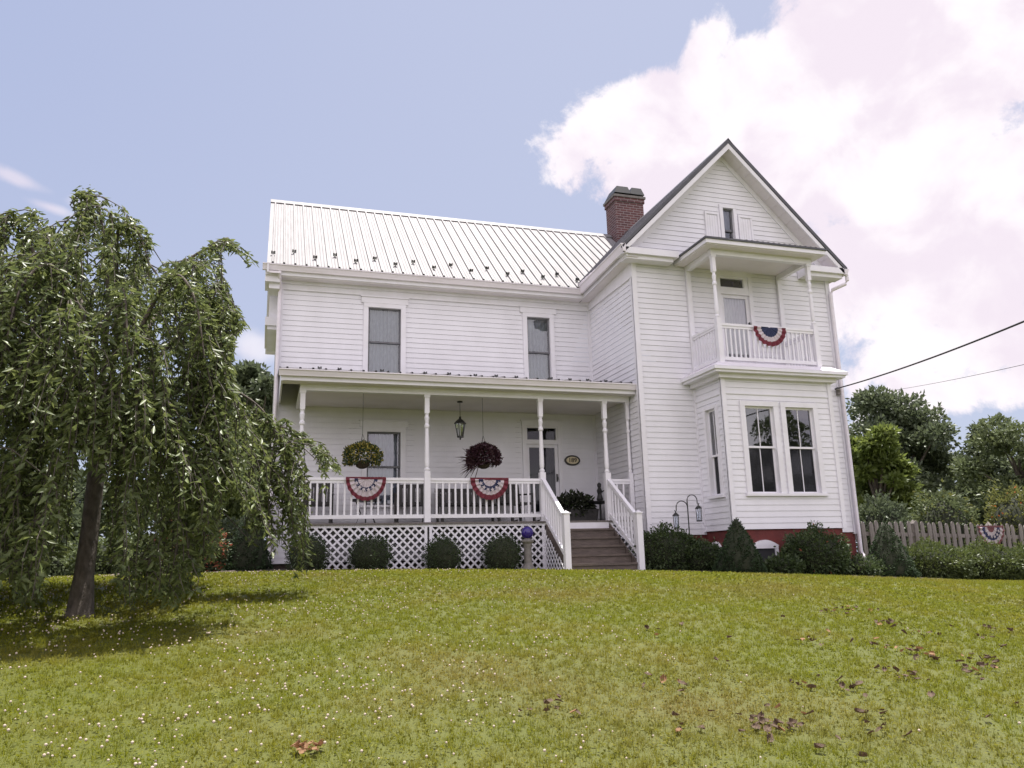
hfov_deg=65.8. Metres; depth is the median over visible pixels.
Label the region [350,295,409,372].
window
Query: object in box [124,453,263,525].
broadleaf tree
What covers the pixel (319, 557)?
boxwood
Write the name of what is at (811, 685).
fallen leaf
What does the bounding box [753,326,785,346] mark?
bunting
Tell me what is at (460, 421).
hanging lantern
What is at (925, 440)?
broadleaf tree
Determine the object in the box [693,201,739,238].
window
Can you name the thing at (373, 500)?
side table
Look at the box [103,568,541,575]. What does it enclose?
mulch bed
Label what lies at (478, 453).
hanging basket
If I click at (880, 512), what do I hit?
garden shrub
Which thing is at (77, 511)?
broadleaf tree
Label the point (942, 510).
garden shrub
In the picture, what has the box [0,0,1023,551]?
sky
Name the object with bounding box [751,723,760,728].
fallen leaf
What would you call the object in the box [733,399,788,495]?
window
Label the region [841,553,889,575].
foundation shrub
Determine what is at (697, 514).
garden lantern
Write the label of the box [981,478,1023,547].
garden shrub
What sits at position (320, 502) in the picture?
porch chair
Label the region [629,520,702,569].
foundation shrub
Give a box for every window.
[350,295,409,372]
[353,419,408,510]
[505,305,559,379]
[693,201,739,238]
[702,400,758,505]
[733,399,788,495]
[755,540,778,561]
[779,401,828,495]
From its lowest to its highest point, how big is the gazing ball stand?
0.850 m
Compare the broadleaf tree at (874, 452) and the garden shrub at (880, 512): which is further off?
the broadleaf tree at (874, 452)
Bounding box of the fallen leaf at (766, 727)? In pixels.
[763,724,771,730]
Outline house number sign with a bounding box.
[564,455,579,465]
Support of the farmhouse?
on the lawn at (278, 725)
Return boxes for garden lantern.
[672,512,679,528]
[695,504,701,521]
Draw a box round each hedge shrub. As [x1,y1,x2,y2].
[903,535,985,579]
[947,535,1023,579]
[1004,539,1023,579]
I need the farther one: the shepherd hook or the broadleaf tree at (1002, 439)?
the broadleaf tree at (1002, 439)
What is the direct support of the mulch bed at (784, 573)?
on the lawn at (278, 725)
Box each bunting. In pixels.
[346,477,385,500]
[470,478,508,499]
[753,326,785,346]
[977,526,1003,544]
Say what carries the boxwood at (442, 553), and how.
on the mulch bed at (321, 569)
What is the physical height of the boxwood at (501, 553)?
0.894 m
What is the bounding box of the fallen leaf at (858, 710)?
[854,708,865,712]
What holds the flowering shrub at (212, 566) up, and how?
on the mulch bed at (321, 569)
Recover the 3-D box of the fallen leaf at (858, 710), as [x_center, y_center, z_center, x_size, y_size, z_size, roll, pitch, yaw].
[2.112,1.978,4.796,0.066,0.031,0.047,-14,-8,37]
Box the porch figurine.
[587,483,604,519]
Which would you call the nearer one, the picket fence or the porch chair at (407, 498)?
the porch chair at (407, 498)
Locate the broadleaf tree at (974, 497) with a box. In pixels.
[949,420,1015,525]
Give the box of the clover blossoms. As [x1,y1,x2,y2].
[0,568,1020,767]
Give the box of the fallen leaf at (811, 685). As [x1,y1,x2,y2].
[806,684,815,687]
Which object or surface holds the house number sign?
attached to the farmhouse
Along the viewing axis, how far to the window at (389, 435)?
16.93 m
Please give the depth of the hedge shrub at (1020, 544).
17.65 m
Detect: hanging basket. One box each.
[341,394,383,468]
[456,398,503,477]
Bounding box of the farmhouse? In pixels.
[263,138,864,569]
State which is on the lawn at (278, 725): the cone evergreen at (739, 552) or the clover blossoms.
the clover blossoms
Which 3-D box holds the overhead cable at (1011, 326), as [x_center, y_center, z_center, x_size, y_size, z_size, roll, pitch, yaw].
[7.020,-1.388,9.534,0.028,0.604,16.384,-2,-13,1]
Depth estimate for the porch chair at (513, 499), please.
16.81 m
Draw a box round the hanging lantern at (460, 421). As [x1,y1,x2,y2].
[454,401,465,439]
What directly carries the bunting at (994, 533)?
attached to the picket fence
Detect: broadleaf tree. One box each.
[26,465,152,546]
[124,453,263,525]
[225,359,273,522]
[845,385,963,518]
[849,421,923,519]
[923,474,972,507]
[947,412,1023,510]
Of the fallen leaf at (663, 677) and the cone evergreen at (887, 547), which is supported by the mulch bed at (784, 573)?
the cone evergreen at (887, 547)
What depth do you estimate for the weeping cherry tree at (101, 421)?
7.19 m
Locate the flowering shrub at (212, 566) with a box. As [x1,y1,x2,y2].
[155,528,232,571]
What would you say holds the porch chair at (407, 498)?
on the farmhouse
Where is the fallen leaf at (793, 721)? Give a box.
[788,718,796,723]
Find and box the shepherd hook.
[674,494,698,533]
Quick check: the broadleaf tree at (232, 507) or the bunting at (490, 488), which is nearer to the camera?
the bunting at (490, 488)
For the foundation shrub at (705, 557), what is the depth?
14.66 m
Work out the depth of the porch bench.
16.82 m
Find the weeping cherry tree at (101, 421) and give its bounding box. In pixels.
[0,185,342,619]
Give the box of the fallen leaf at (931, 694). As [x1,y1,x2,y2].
[927,691,934,696]
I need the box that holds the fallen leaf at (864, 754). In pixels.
[857,751,867,756]
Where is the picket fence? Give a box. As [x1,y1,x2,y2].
[856,520,1023,556]
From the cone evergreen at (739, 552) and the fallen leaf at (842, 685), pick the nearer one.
the fallen leaf at (842, 685)
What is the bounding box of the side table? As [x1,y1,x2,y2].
[352,498,381,522]
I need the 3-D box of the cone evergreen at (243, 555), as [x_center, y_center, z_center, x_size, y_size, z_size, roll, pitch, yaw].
[-4.714,2.803,14.251,0.882,1.286,0.880,2,-13,-17]
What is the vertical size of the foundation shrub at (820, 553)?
1.258 m
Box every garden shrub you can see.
[8,541,77,577]
[53,531,169,574]
[218,515,267,569]
[856,489,911,556]
[908,479,980,547]
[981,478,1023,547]
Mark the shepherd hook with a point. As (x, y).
(687, 509)
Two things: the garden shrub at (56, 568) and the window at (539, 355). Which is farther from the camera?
the garden shrub at (56, 568)
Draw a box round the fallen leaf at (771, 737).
[767,734,773,742]
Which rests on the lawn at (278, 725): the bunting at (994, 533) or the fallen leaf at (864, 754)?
the fallen leaf at (864, 754)
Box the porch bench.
[436,489,499,521]
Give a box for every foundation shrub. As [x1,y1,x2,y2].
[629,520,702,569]
[681,537,721,570]
[763,551,806,573]
[771,520,854,574]
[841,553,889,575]
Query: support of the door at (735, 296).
in the farmhouse
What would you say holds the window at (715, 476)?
in the farmhouse
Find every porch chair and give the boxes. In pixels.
[302,483,333,522]
[394,484,422,522]
[491,484,539,521]
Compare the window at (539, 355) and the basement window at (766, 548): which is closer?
the basement window at (766, 548)
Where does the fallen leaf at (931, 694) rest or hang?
on the lawn at (278, 725)
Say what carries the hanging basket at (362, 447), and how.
hanging from the farmhouse
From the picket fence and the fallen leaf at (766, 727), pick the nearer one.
the fallen leaf at (766, 727)
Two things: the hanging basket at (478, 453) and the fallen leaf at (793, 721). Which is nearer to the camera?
the fallen leaf at (793, 721)
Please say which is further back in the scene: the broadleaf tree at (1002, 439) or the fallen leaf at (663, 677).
the broadleaf tree at (1002, 439)
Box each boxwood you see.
[284,530,332,570]
[347,533,396,569]
[421,531,463,568]
[480,532,524,569]
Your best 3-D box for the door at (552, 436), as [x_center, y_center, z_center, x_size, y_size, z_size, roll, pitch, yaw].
[0.611,2.073,18.062,1.000,2.463,0.680,2,-13,-17]
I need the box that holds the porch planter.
[556,488,598,520]
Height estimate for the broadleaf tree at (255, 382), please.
9.066 m
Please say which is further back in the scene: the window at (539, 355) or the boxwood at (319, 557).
the window at (539, 355)
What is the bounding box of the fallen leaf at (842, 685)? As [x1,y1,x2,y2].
[839,681,844,687]
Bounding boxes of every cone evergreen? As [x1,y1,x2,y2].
[224,514,274,570]
[711,518,767,572]
[867,521,921,577]
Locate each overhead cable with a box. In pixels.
[835,321,1023,388]
[885,364,1023,391]
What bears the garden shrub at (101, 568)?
on the lawn at (278, 725)
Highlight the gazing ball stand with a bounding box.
[520,526,536,569]
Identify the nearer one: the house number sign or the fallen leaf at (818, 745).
the fallen leaf at (818, 745)
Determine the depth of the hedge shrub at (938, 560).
15.97 m
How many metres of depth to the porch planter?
16.99 m
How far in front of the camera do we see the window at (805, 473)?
16.13 m
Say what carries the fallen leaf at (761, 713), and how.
on the lawn at (278, 725)
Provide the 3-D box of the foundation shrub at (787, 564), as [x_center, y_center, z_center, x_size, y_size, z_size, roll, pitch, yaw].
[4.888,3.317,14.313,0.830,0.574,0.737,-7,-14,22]
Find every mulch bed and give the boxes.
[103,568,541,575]
[648,569,939,578]
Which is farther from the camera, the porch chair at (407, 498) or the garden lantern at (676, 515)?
the porch chair at (407, 498)
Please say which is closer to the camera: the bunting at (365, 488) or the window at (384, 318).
the bunting at (365, 488)
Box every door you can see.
[515,419,563,520]
[702,270,758,363]
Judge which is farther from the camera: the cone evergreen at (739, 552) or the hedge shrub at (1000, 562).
the hedge shrub at (1000, 562)
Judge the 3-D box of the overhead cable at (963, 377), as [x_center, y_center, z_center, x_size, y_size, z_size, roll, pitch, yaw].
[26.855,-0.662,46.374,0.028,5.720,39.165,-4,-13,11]
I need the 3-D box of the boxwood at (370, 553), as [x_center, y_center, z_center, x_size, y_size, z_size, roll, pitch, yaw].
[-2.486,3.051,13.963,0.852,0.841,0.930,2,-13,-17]
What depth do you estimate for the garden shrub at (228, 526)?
19.83 m
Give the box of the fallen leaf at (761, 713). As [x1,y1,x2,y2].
[757,711,763,719]
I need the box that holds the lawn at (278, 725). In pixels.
[0,572,1023,767]
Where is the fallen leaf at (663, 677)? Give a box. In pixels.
[660,674,666,682]
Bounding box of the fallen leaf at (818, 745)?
[814,743,825,747]
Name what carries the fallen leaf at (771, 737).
on the lawn at (278, 725)
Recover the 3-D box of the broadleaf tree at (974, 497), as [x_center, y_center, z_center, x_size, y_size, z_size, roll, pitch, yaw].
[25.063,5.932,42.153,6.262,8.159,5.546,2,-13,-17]
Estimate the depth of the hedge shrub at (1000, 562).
16.57 m

